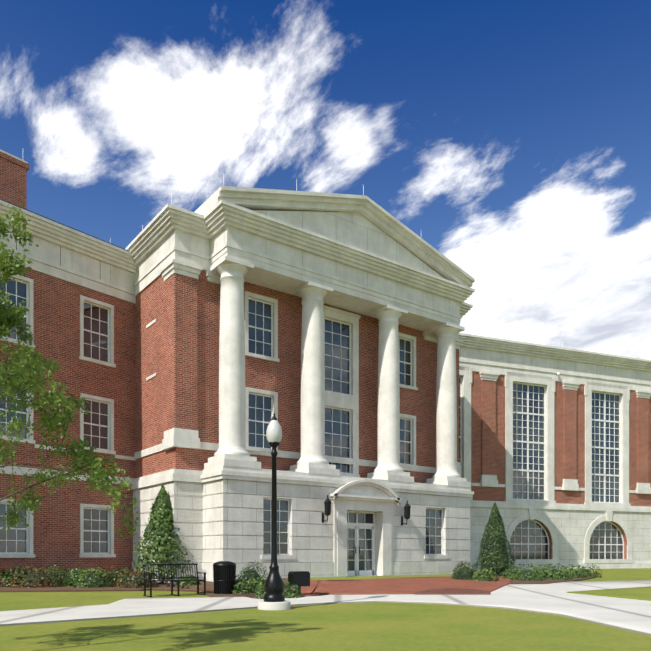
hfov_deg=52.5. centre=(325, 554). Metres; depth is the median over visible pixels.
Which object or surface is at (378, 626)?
lawn ground
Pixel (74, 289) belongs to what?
building wing
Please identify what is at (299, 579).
ground sign
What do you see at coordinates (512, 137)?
sky
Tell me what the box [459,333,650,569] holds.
building wing
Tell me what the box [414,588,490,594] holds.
forecourt inlay paving
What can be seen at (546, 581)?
mulch bed soil
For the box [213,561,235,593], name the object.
litter bin
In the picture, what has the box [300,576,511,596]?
forecourt paving
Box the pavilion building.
[125,179,474,583]
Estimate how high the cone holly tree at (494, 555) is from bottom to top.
3.364 m
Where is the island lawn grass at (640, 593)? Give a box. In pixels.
[567,586,650,600]
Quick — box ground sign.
[288,571,309,593]
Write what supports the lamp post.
on the lawn ground at (378, 626)
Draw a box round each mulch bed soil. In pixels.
[0,578,295,598]
[454,573,596,584]
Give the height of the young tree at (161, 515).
3.861 m
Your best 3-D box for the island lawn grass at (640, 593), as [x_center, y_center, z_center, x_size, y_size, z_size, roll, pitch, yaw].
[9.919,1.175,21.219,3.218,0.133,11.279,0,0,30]
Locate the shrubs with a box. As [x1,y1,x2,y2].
[0,561,602,598]
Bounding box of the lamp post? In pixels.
[258,413,290,609]
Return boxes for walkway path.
[0,580,650,635]
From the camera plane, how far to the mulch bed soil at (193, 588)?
21.24 m
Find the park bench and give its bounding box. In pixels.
[142,564,205,596]
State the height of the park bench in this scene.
0.929 m
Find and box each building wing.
[0,149,137,575]
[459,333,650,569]
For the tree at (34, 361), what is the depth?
8.28 m
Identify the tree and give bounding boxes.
[0,202,138,540]
[131,485,193,583]
[471,503,515,575]
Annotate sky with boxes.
[0,0,650,359]
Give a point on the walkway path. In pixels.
(632, 615)
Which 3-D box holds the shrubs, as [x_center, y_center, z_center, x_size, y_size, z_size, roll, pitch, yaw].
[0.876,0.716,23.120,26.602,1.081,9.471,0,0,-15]
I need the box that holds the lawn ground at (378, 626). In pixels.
[0,568,650,650]
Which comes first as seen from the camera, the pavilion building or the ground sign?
the ground sign

